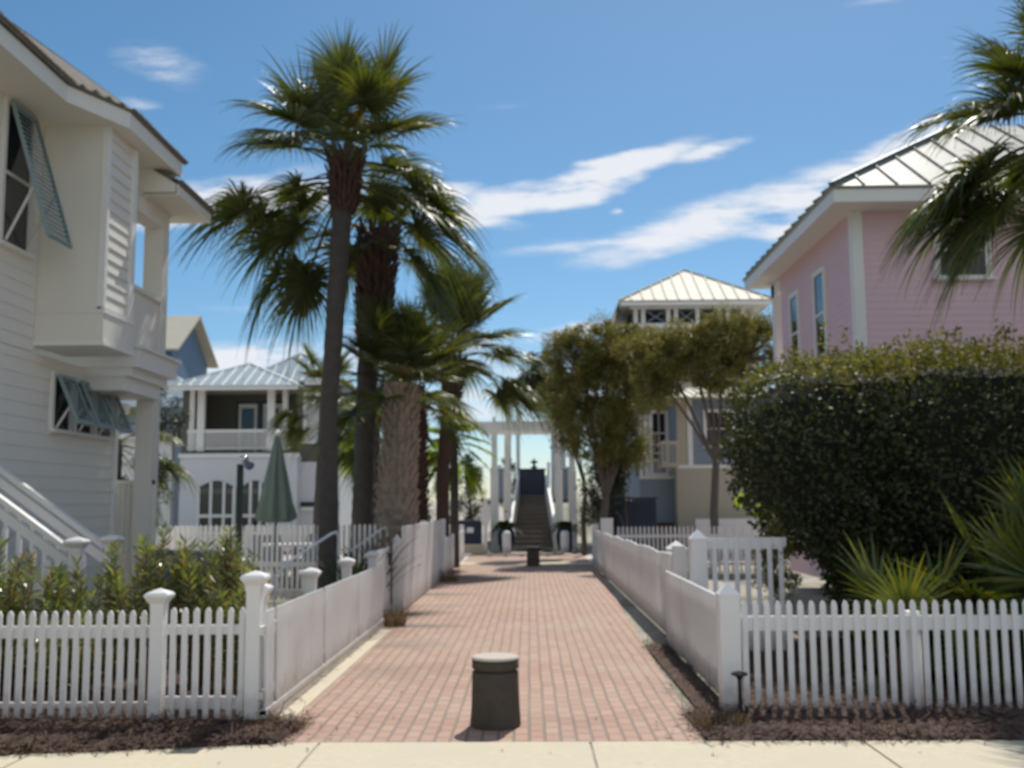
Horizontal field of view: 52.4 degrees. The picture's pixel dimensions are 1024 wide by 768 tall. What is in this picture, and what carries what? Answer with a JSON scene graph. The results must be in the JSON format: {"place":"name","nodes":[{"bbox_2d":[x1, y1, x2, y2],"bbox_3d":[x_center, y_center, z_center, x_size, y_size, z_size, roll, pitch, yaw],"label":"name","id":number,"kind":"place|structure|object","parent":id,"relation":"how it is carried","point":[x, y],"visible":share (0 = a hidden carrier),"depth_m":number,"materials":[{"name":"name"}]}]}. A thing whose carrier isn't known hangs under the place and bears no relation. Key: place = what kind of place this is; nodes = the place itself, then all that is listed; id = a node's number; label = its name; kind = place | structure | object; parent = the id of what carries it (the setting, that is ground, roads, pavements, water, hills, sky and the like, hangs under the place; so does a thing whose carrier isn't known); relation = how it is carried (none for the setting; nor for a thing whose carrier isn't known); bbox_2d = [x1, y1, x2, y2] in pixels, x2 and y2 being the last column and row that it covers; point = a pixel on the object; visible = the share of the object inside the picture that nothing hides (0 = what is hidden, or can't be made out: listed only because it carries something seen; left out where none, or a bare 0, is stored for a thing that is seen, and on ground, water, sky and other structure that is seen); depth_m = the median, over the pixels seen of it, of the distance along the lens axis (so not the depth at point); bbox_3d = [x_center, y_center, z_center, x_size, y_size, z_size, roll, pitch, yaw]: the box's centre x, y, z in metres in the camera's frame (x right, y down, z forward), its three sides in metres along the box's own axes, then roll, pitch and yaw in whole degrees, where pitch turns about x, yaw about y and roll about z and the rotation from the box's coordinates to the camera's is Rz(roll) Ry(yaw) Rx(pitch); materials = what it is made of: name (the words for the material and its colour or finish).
{"place":"outdoors","nodes":[
{"label":"outdoors","id":0,"kind":"place"},
{"bbox_2d":[119,376,182,526],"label":"gable roof house","id":1,"kind":"structure","parent":0,"point":[175,393],"depth_m":47.76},
{"bbox_2d":[167,352,355,551],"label":"porch house","id":2,"kind":"structure","parent":0,"point":[228,423],"depth_m":38.51,"materials":[{"name":"white paint"}]},
{"bbox_2d":[196,481,235,535],"bbox_3d":[-10.771,4.519,37.877,1.398,2.002,0.075,-1,-7,1],"label":"arched window","id":3,"kind":"structure","parent":2,"relation":"in","point":[216,503],"depth_m":37.88,"materials":[{"name":"grey glass"}]},
{"bbox_2d":[238,404,257,450],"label":"door","id":4,"kind":"structure","parent":2,"relation":"in","point":[247,412],"depth_m":40.68,"materials":[{"name":"white paint"}]},
{"bbox_2d":[242,480,267,535],"bbox_3d":[-9.372,4.507,37.855,1.045,2.002,0.075,-1,-7,1],"label":"arched window","id":5,"kind":"structure","parent":2,"relation":"in","point":[252,490],"depth_m":37.87,"materials":[{"name":"white glass"}]},
{"bbox_2d":[301,393,319,443],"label":"window","id":6,"kind":"structure","parent":2,"relation":"in","point":[314,420],"depth_m":38.92,"materials":[{"name":"white paint"}]},
{"bbox_2d":[278,564,703,742],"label":"brick path","id":7,"kind":"structure","parent":0,"point":[526,614],"depth_m":10.07,"materials":[{"name":"brick"}]},
{"bbox_2d":[383,606,408,626],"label":"grass tuft","id":8,"kind":"object","parent":7,"relation":"on","point":[396,618],"visible":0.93,"depth_m":13.90,"materials":[{"name":"plant"}]},
{"bbox_2d":[392,519,445,613],"bbox_3d":[-1.655,3.254,19.734,0.146,1.330,8.324,-1,-7,1],"label":"picket fence","id":9,"kind":"object","parent":7,"relation":"on","point":[410,587],"visible":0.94,"depth_m":17.77,"materials":[{"name":"white wood"}]},
{"bbox_2d":[426,424,498,567],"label":"palm tree","id":10,"kind":"object","parent":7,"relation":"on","point":[472,474],"visible":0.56,"depth_m":27.30,"materials":[{"name":"green plant"}]},
{"bbox_2d":[470,652,520,730],"bbox_3d":[-0.122,2.245,7.625,0.371,0.507,0.371,-1,-7,1],"label":"bollard","id":11,"kind":"object","parent":7,"relation":"on","point":[495,693],"visible":1,"depth_m":7.48,"materials":[{"name":"concrete"}]},
{"bbox_2d":[0,740,1023,767],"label":"sidewalk","id":12,"kind":"structure","parent":0,"point":[857,754],"depth_m":6.64,"materials":[{"name":"concrete"}]},
{"bbox_2d":[0,0,1023,503],"label":"sky","id":13,"kind":"structure","parent":0,"point":[606,151],"materials":[{"name":"blue"}]},
{"bbox_2d":[234,553,790,562],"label":"street","id":14,"kind":"structure","parent":0,"point":[588,556],"depth_m":32.26,"materials":[{"name":"red brick"}]},
{"bbox_2d":[156,524,464,555],"bbox_3d":[-6.730,5.069,33.745,10.420,0.960,0.062,-1,-7,1],"label":"picket fence","id":15,"kind":"object","parent":14,"relation":"on","point":[341,532],"visible":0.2,"depth_m":33.76,"materials":[{"name":"white wood"}]},
{"bbox_2d":[462,553,589,562],"bbox_3d":[0.445,5.315,31.907,3.600,0.001,5.380,-1,-7,1],"label":"brick crossing","id":16,"kind":"object","parent":14,"relation":"on","point":[553,557],"visible":1,"depth_m":31.66,"materials":[{"name":"brick"}]},
{"bbox_2d":[517,351,587,554],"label":"oak tree","id":17,"kind":"object","parent":14,"relation":"on","point":[535,378],"visible":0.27,"depth_m":33.24,"materials":[{"name":"green plant"}]},
{"bbox_2d":[574,393,645,539],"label":"oak tree","id":18,"kind":"object","parent":14,"relation":"on","point":[619,479],"visible":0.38,"depth_m":31.28,"materials":[{"name":"green plant"}]},
{"bbox_2d":[609,497,656,549],"bbox_3d":[3.642,4.427,32.233,1.600,1.820,1.230,-1,-7,1],"label":"utility enclosure","id":19,"kind":"object","parent":14,"relation":"on","point":[641,512],"visible":0.48,"depth_m":31.69,"materials":[{"name":"blue paint"}]},
{"bbox_2d":[695,518,789,553],"bbox_3d":[7.251,4.755,32.542,3.020,1.110,0.062,-1,-7,1],"label":"picket fence","id":20,"kind":"object","parent":14,"relation":"on","point":[729,523],"visible":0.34,"depth_m":32.56,"materials":[{"name":"white wood"}]},
{"bbox_2d":[2,493,1023,744],"bbox_3d":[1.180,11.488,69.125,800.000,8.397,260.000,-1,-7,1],"label":"ground","id":21,"kind":"structure","parent":0,"point":[646,627],"depth_m":18.60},
{"bbox_2d":[0,465,124,656],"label":"entry stair","id":22,"kind":"object","parent":21,"relation":"on","point":[76,545],"visible":0.52,"depth_m":10.78,"materials":[{"name":"white paint"}]},
{"bbox_2d":[35,554,125,682],"bbox_3d":[-3.960,2.128,9.377,0.714,1.207,0.924,6,-9,-42],"label":"oleander shrub","id":23,"kind":"object","parent":21,"relation":"on","point":[58,604],"visible":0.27,"depth_m":9.37,"materials":[{"name":"green plant"}]},
{"bbox_2d":[0,11,214,643],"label":"cream house","id":24,"kind":"structure","parent":21,"relation":"on","point":[90,170],"depth_m":12.49,"materials":[{"name":"paint"}]},
{"bbox_2d":[0,95,35,258],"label":"window","id":25,"kind":"structure","parent":24,"relation":"in","point":[15,178],"depth_m":11.74,"materials":[{"name":"white paint"}]},
{"bbox_2d":[49,371,75,434],"bbox_3d":[-5.565,0.245,12.877,0.125,0.747,0.598,-1,-7,1],"label":"window","id":26,"kind":"structure","parent":24,"relation":"in","point":[59,404],"depth_m":12.79,"materials":[{"name":"white paint"}]},
{"bbox_2d":[72,377,96,438],"bbox_3d":[-5.555,0.319,13.512,0.125,0.747,0.598,-1,-7,1],"label":"window","id":27,"kind":"structure","parent":24,"relation":"in","point":[84,433],"depth_m":13.45,"materials":[{"name":"white paint"}]},
{"bbox_2d":[93,394,115,441],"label":"window","id":28,"kind":"structure","parent":24,"relation":"in","point":[104,436],"depth_m":14.10,"materials":[{"name":"white paint"}]},
{"bbox_2d":[98,538,130,684],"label":"oleander shrub","id":29,"kind":"object","parent":21,"relation":"on","point":[107,603],"visible":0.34,"depth_m":9.21,"materials":[{"name":"green plant"}]},
{"bbox_2d":[119,433,181,547],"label":"white cottage","id":30,"kind":"structure","parent":21,"relation":"on","point":[167,514],"depth_m":39.62,"materials":[{"name":"paint"}]},
{"bbox_2d":[125,388,192,504],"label":"oak tree","id":31,"kind":"object","parent":21,"relation":"on","point":[174,421],"visible":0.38,"depth_m":30.29,"materials":[{"name":"green plant"}]},
{"bbox_2d":[117,406,200,535],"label":"palm tree","id":32,"kind":"object","parent":21,"relation":"on","point":[170,467],"visible":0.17,"depth_m":24.43,"materials":[{"name":"green plant"}]},
{"bbox_2d":[0,702,318,758],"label":"mulch","id":33,"kind":"object","parent":21,"relation":"on","point":[44,735],"visible":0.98,"depth_m":7.17,"materials":[{"name":"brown wood"}]},
{"bbox_2d":[0,610,149,718],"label":"picket fence","id":34,"kind":"object","parent":33,"relation":"on","point":[132,631],"visible":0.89,"depth_m":7.79,"materials":[{"name":"white wood"}]},
{"bbox_2d":[143,588,174,720],"bbox_3d":[-2.642,2.031,7.762,0.178,1.000,0.178,-1,-7,1],"label":"gate post","id":35,"kind":"object","parent":33,"relation":"on","point":[158,600],"visible":0.92,"depth_m":7.73,"materials":[{"name":"white wood"}]},
{"bbox_2d":[165,607,245,719],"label":"picket gate","id":36,"kind":"structure","parent":35,"relation":"attached to","point":[194,702],"depth_m":7.71,"materials":[{"name":"white wood"}]},
{"bbox_2d":[240,570,270,719],"bbox_3d":[-1.913,1.955,7.718,0.185,1.130,0.185,-1,-7,1],"label":"corner post","id":37,"kind":"object","parent":33,"relation":"on","point":[254,582],"visible":0.92,"depth_m":7.68,"materials":[{"name":"white wood"}]},
{"bbox_2d":[0,634,369,719],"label":"mulch","id":38,"kind":"object","parent":21,"relation":"on","point":[177,691],"visible":0.09,"depth_m":8.82,"materials":[{"name":"brown soil"}]},
{"bbox_2d":[0,536,58,693],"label":"oleander shrub","id":39,"kind":"object","parent":38,"relation":"on","point":[16,605],"visible":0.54,"depth_m":8.84,"materials":[{"name":"green plant"}]},
{"bbox_2d":[4,595,117,701],"bbox_3d":[-3.746,2.196,8.598,1.020,0.889,0.797,-1,-7,1],"label":"oleander shrub","id":40,"kind":"object","parent":38,"relation":"on","point":[70,648],"visible":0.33,"depth_m":8.51,"materials":[{"name":"green plant"}]},
{"bbox_2d":[104,521,196,688],"bbox_3d":[-3.205,1.956,9.193,0.723,1.492,0.811,-5,-8,32],"label":"oleander shrub","id":41,"kind":"object","parent":38,"relation":"on","point":[147,583],"visible":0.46,"depth_m":9.10,"materials":[{"name":"green plant"}]},
{"bbox_2d":[164,534,235,684],"bbox_3d":[-2.811,2.034,9.343,0.702,1.368,0.821,-5,-8,36],"label":"oleander shrub","id":42,"kind":"object","parent":38,"relation":"on","point":[190,597],"visible":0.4,"depth_m":9.22,"materials":[{"name":"green plant"}]},
{"bbox_2d":[245,551,383,720],"bbox_3d":[-1.863,2.358,10.742,0.236,1.030,6.200,-1,-7,1],"label":"picket fence","id":43,"kind":"object","parent":38,"relation":"on","point":[348,607],"visible":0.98,"depth_m":9.54,"materials":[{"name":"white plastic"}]},
{"bbox_2d":[165,316,218,379],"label":"blue house","id":44,"kind":"structure","parent":21,"relation":"on","point":[188,344],"depth_m":57.68,"materials":[{"name":"paint"}]},
{"bbox_2d":[198,524,270,688],"bbox_3d":[-2.470,1.953,9.088,0.620,1.464,0.566,4,-8,-36],"label":"oleander shrub","id":45,"kind":"object","parent":21,"relation":"on","point":[229,578],"visible":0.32,"depth_m":9.07,"materials":[{"name":"green plant"}]},
{"bbox_2d":[205,566,275,695],"bbox_3d":[-2.207,2.064,8.578,0.617,1.120,0.538,3,-8,-28],"label":"oleander shrub","id":46,"kind":"object","parent":21,"relation":"on","point":[216,600],"visible":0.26,"depth_m":8.55,"materials":[{"name":"green plant"}]},
{"bbox_2d":[234,455,253,588],"bbox_3d":[-4.346,2.381,16.927,0.270,2.450,0.176,-1,-7,1],"label":"shower post","id":47,"kind":"object","parent":21,"relation":"on","point":[248,464],"visible":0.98,"depth_m":16.95,"materials":[{"name":"grey metal"}]},
{"bbox_2d":[156,524,380,598],"bbox_3d":[-5.120,3.048,17.891,6.370,1.360,0.157,-1,-7,1],"label":"picket fence","id":48,"kind":"object","parent":21,"relation":"on","point":[271,564],"visible":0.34,"depth_m":17.82,"materials":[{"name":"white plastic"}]},
{"bbox_2d":[253,535,285,584],"bbox_3d":[-5.013,3.637,21.478,0.680,1.020,0.750,2,-7,-22],"label":"patio chair","id":49,"kind":"object","parent":21,"relation":"on","point":[264,548],"visible":0.17,"depth_m":21.69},
{"bbox_2d":[254,430,296,588],"bbox_3d":[-4.519,2.416,19.932,0.766,3.080,0.766,-3,-7,23],"label":"patio umbrella","id":50,"kind":"object","parent":21,"relation":"on","point":[276,505],"visible":0.81,"depth_m":19.82,"materials":[{"name":"green fabric"}]},
{"bbox_2d":[273,531,339,607],"bbox_3d":[-2.740,2.632,14.034,0.064,1.260,1.722,-3,-7,19],"label":"tube handrail","id":51,"kind":"object","parent":21,"relation":"on","point":[283,567],"visible":0.8,"depth_m":14.02,"materials":[{"name":"white metal"}]},
{"bbox_2d":[260,338,356,532],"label":"palm tree","id":52,"kind":"object","parent":21,"relation":"on","point":[291,432],"visible":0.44,"depth_m":31.20,"materials":[{"name":"green plant"}]},
{"bbox_2d":[278,630,390,719],"bbox_3d":[-1.682,2.844,10.319,0.135,0.064,6.300,-1,-7,1],"label":"path edging","id":53,"kind":"object","parent":21,"relation":"on","point":[311,695],"visible":0.43,"depth_m":9.73,"materials":[{"name":"concrete"}]},
{"bbox_2d":[168,16,503,589],"bbox_3d":[-3.005,-1.228,17.486,5.075,9.734,5.353,6,-9,-44],"label":"palm tree","id":54,"kind":"object","parent":21,"relation":"on","point":[345,78],"visible":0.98,"depth_m":17.34,"materials":[{"name":"green plant"}]},
{"bbox_2d":[314,547,402,582],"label":"strappy plant","id":55,"kind":"object","parent":21,"relation":"on","point":[355,571],"visible":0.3,"depth_m":14.30,"materials":[{"name":"green plant"}]},
{"bbox_2d":[338,403,382,489],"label":"palm tree","id":56,"kind":"object","parent":21,"relation":"on","point":[347,450],"visible":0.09,"depth_m":27.17,"materials":[{"name":"green plant"}]},
{"bbox_2d":[309,378,439,540],"bbox_3d":[-3.514,2.194,25.313,3.109,4.756,3.089,3,-7,-24],"label":"palm tree","id":57,"kind":"object","parent":21,"relation":"on","point":[342,454],"visible":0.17,"depth_m":25.02,"materials":[{"name":"green plant"}]},
{"bbox_2d":[336,535,423,590],"bbox_3d":[-1.823,2.796,15.232,1.378,1.199,1.660,-1,-7,1],"label":"strappy plant","id":58,"kind":"object","parent":21,"relation":"on","point":[389,583],"visible":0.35,"depth_m":15.16,"materials":[{"name":"green plant"}]},
{"bbox_2d":[299,160,465,568],"bbox_3d":[-2.401,-0.164,18.760,3.227,7.914,3.083,-1,-7,1],"label":"palm tree","id":59,"kind":"object","parent":21,"relation":"on","point":[376,272],"visible":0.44,"depth_m":18.64,"materials":[{"name":"brown plant"}]},
{"bbox_2d":[376,547,390,613],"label":"side gate","id":60,"kind":"structure","parent":21,"relation":"on","point":[386,581],"depth_m":15.01,"materials":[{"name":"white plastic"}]},
{"bbox_2d":[296,288,497,600],"bbox_3d":[-1.917,0.965,18.310,3.469,5.567,3.723,-1,-7,1],"label":"palm tree","id":61,"kind":"object","parent":21,"relation":"on","point":[411,344],"visible":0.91,"depth_m":17.98,"materials":[{"name":"green plant"}]},
{"bbox_2d":[338,327,480,522],"bbox_3d":[-2.124,1.500,22.526,3.320,5.473,3.066,-6,-9,42],"label":"palm tree","id":62,"kind":"object","parent":21,"relation":"on","point":[424,474],"visible":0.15,"depth_m":22.43,"materials":[{"name":"green plant"}]},
{"bbox_2d":[352,241,556,536],"bbox_3d":[-1.750,0.560,26.223,5.098,8.185,5.096,-7,-9,43],"label":"palm tree","id":63,"kind":"object","parent":21,"relation":"on","point":[513,391],"visible":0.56,"depth_m":25.97,"materials":[{"name":"green plant"}]},
{"bbox_2d":[446,525,463,571],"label":"picket fence","id":64,"kind":"object","parent":21,"relation":"on","point":[449,552],"visible":0.69,"depth_m":26.40,"materials":[{"name":"white wood"}]},
{"bbox_2d":[449,452,490,519],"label":"cedar tree","id":65,"kind":"object","parent":21,"relation":"on","point":[470,513],"visible":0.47,"depth_m":40.73,"materials":[{"name":"green plant"}]},
{"bbox_2d":[459,520,483,552],"bbox_3d":[-1.444,5.248,35.862,1.100,1.100,0.900,-1,-7,1],"label":"trash bin","id":66,"kind":"object","parent":21,"relation":"on","point":[473,537],"visible":0.66,"depth_m":35.66,"materials":[{"name":"blue paint"}]},
{"bbox_2d":[480,498,489,552],"bbox_3d":[-0.905,4.817,35.431,0.340,1.850,0.140,-1,-7,1],"label":"sign post","id":67,"kind":"object","parent":21,"relation":"on","point":[485,514],"visible":1,"depth_m":35.39,"materials":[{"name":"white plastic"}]},
{"bbox_2d":[487,510,522,551],"bbox_3d":[-0.268,5.064,35.857,1.304,1.450,1.275,-5,-8,34],"label":"planter urn","id":68,"kind":"object","parent":21,"relation":"on","point":[501,527],"visible":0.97,"depth_m":35.61,"materials":[{"name":"ceramic"}]},
{"bbox_2d":[476,417,587,551],"bbox_3d":[0.759,3.567,37.029,4.200,4.680,1.800,-1,-7,1],"label":"pergola","id":69,"kind":"object","parent":21,"relation":"on","point":[494,429],"visible":0.7,"depth_m":36.78,"materials":[{"name":"white paint"}]},
{"bbox_2d":[490,462,575,550],"bbox_3d":[0.868,4.941,43.210,3.300,3.380,13.000,-1,-7,1],"label":"boardwalk stair","id":70,"kind":"object","parent":21,"relation":"on","point":[527,510],"visible":0.81,"depth_m":38.69,"materials":[{"name":"white paint"}]},
{"bbox_2d":[518,458,545,494],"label":"beach gate","id":71,"kind":"structure","parent":70,"relation":"on","point":[532,481],"depth_m":40.45,"materials":[{"name":"blue paint"}]},
{"bbox_2d":[492,368,580,497],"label":"gazebo","id":72,"kind":"object","parent":70,"relation":"on","point":[563,460],"visible":0.12,"depth_m":43.22,"materials":[{"name":"white paint"}]},
{"bbox_2d":[544,521,580,551],"bbox_3d":[1.830,5.239,35.802,1.448,1.059,1.393,-1,-7,1],"label":"planter urn","id":73,"kind":"object","parent":21,"relation":"on","point":[560,526],"visible":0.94,"depth_m":35.57,"materials":[{"name":"blue ceramic"}]},
{"bbox_2d":[534,307,680,530],"bbox_3d":[2.768,1.433,30.960,4.392,7.479,2.512,-1,-7,1],"label":"oak tree","id":74,"kind":"object","parent":21,"relation":"on","point":[593,364],"visible":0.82,"depth_m":30.70,"materials":[{"name":"green plant"}]},
{"bbox_2d":[460,561,787,564],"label":"kerb","id":75,"kind":"structure","parent":21,"relation":"on","point":[496,563],"depth_m":28.65,"materials":[{"name":"concrete"}]},
{"bbox_2d":[592,524,685,633],"bbox_3d":[2.085,3.357,19.939,0.172,1.120,15.890,-1,-7,1],"label":"picket fence","id":76,"kind":"object","parent":21,"relation":"on","point":[633,572],"visible":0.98,"depth_m":15.66,"materials":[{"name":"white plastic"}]},
{"bbox_2d":[640,638,720,710],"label":"mulch","id":77,"kind":"object","parent":21,"relation":"on","point":[692,684],"visible":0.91,"depth_m":9.53,"materials":[{"name":"brown soil"}]},
{"bbox_2d":[665,570,718,693],"bbox_3d":[1.767,2.332,10.070,0.062,0.815,3.820,-1,-7,1],"label":"picket fence","id":78,"kind":"object","parent":77,"relation":"on","point":[691,618],"visible":0.75,"depth_m":9.95,"materials":[{"name":"white wood"}]},
{"bbox_2d":[604,269,771,500],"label":"tower house","id":79,"kind":"structure","parent":21,"relation":"on","point":[684,294],"depth_m":42.45,"materials":[{"name":"beige metal"}]},
{"bbox_2d":[609,300,773,561],"bbox_3d":[5.213,1.261,28.011,5.135,7.097,2.496,-1,-7,1],"label":"oak tree","id":80,"kind":"object","parent":21,"relation":"on","point":[672,358],"visible":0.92,"depth_m":27.80,"materials":[{"name":"green plant"}]},
{"bbox_2d":[625,387,772,553],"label":"buff house","id":81,"kind":"structure","parent":21,"relation":"on","point":[675,479],"depth_m":33.97,"materials":[{"name":"paint"}]},
{"bbox_2d":[649,410,668,475],"bbox_3d":[5.073,2.036,35.887,0.767,2.297,0.140,-1,-7,1],"label":"window","id":82,"kind":"structure","parent":81,"relation":"in","point":[659,423],"depth_m":35.92,"materials":[{"name":"glass"}]},
{"bbox_2d":[703,409,732,447],"bbox_3d":[6.747,1.458,33.963,1.076,1.278,0.140,-1,-7,1],"label":"window","id":83,"kind":"structure","parent":81,"relation":"in","point":[716,411],"depth_m":33.99,"materials":[{"name":"white paint"}]},
{"bbox_2d":[616,526,790,572],"bbox_3d":[4.408,3.797,23.941,4.020,1.060,0.062,-1,-7,1],"label":"picket fence","id":84,"kind":"object","parent":21,"relation":"on","point":[679,535],"visible":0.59,"depth_m":23.95,"materials":[{"name":"white wood"}]},
{"bbox_2d":[676,693,1023,744],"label":"mulch","id":85,"kind":"object","parent":21,"relation":"on","point":[888,723],"visible":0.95,"depth_m":7.34,"materials":[{"name":"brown wood"}]},
{"bbox_2d":[683,705,752,731],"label":"grass tuft","id":86,"kind":"object","parent":85,"relation":"on","point":[706,722],"visible":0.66,"depth_m":7.44,"materials":[{"name":"plant"}]},
{"bbox_2d":[715,581,742,710],"bbox_3d":[1.684,2.037,8.072,0.165,1.000,0.165,-1,-7,1],"label":"corner post","id":87,"kind":"object","parent":85,"relation":"on","point":[727,594],"visible":0.86,"depth_m":8.01,"materials":[{"name":"white wood"}]},
{"bbox_2d":[713,318,1023,652],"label":"tall hedge","id":88,"kind":"object","parent":21,"relation":"on","point":[830,458],"visible":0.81,"depth_m":10.96,"materials":[{"name":"green plant"}]},
{"bbox_2d":[741,632,1023,709],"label":"mulch","id":89,"kind":"object","parent":21,"relation":"on","point":[819,673],"visible":0.18,"depth_m":9.16,"materials":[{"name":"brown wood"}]},
{"bbox_2d":[688,529,707,589],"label":"gate pillar","id":90,"kind":"structure","parent":89,"relation":"on","point":[698,561],"depth_m":11.05,"materials":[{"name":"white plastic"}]},
{"bbox_2d":[707,537,786,651],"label":"garden gate","id":91,"kind":"structure","parent":89,"relation":"on","point":[747,544],"depth_m":11.11,"materials":[{"name":"white wood"}]},
{"bbox_2d":[751,500,802,615],"bbox_3d":[2.877,2.089,11.399,0.569,1.633,0.703,-1,-7,1],"label":"vine bush","id":92,"kind":"object","parent":89,"relation":"on","point":[790,545],"visible":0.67,"depth_m":11.29,"materials":[{"name":"green plant"}]},
{"bbox_2d":[740,599,1023,710],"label":"picket fence","id":93,"kind":"object","parent":89,"relation":"on","point":[911,624],"visible":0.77,"depth_m":8.03,"materials":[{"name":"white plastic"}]},
{"bbox_2d":[742,124,1023,577],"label":"pink house","id":94,"kind":"structure","parent":21,"relation":"on","point":[819,261],"depth_m":16.27,"materials":[{"name":"paint"}]},
{"bbox_2d":[788,289,801,367],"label":"window","id":95,"kind":"structure","parent":94,"relation":"in","point":[794,298],"depth_m":19.74,"materials":[{"name":"white paint"}]},
{"bbox_2d":[812,265,828,360],"bbox_3d":[5.337,-1.205,18.050,0.130,1.580,0.802,-1,-7,1],"label":"window","id":96,"kind":"structure","parent":94,"relation":"in","point":[819,289],"depth_m":18.05,"materials":[{"name":"white paint"}]},
{"bbox_2d":[933,219,996,281],"bbox_3d":[7.006,-2.086,16.202,0.952,0.980,0.130,-1,-7,1],"label":"window","id":97,"kind":"structure","parent":94,"relation":"in","point":[978,270],"depth_m":16.17,"materials":[{"name":"white paint"}]},
{"bbox_2d":[804,528,1023,695],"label":"fan palm","id":98,"kind":"object","parent":21,"relation":"on","point":[873,587],"visible":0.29,"depth_m":8.98,"materials":[{"name":"green plant"}]},
{"bbox_2d":[872,0,1023,342],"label":"palm tree","id":99,"kind":"object","parent":21,"relation":"on","point":[983,217],"visible":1,"depth_m":10.89,"materials":[{"name":"green plant"}]},
{"bbox_2d":[886,487,1023,696],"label":"fan palm","id":100,"kind":"object","parent":21,"relation":"on","point":[1004,551],"visible":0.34,"depth_m":9.13,"materials":[{"name":"green plant"}]},
{"bbox_2d":[921,601,1023,691],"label":"fan palm","id":101,"kind":"object","parent":21,"relation":"on","point":[965,648],"visible":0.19,"depth_m":8.70,"materials":[{"name":"green plant"}]},
{"bbox_2d":[930,450,1023,650],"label":"fan palm","id":102,"kind":"object","parent":21,"relation":"on","point":[1014,494],"visible":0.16,"depth_m":9.87,"materials":[{"name":"green plant"}]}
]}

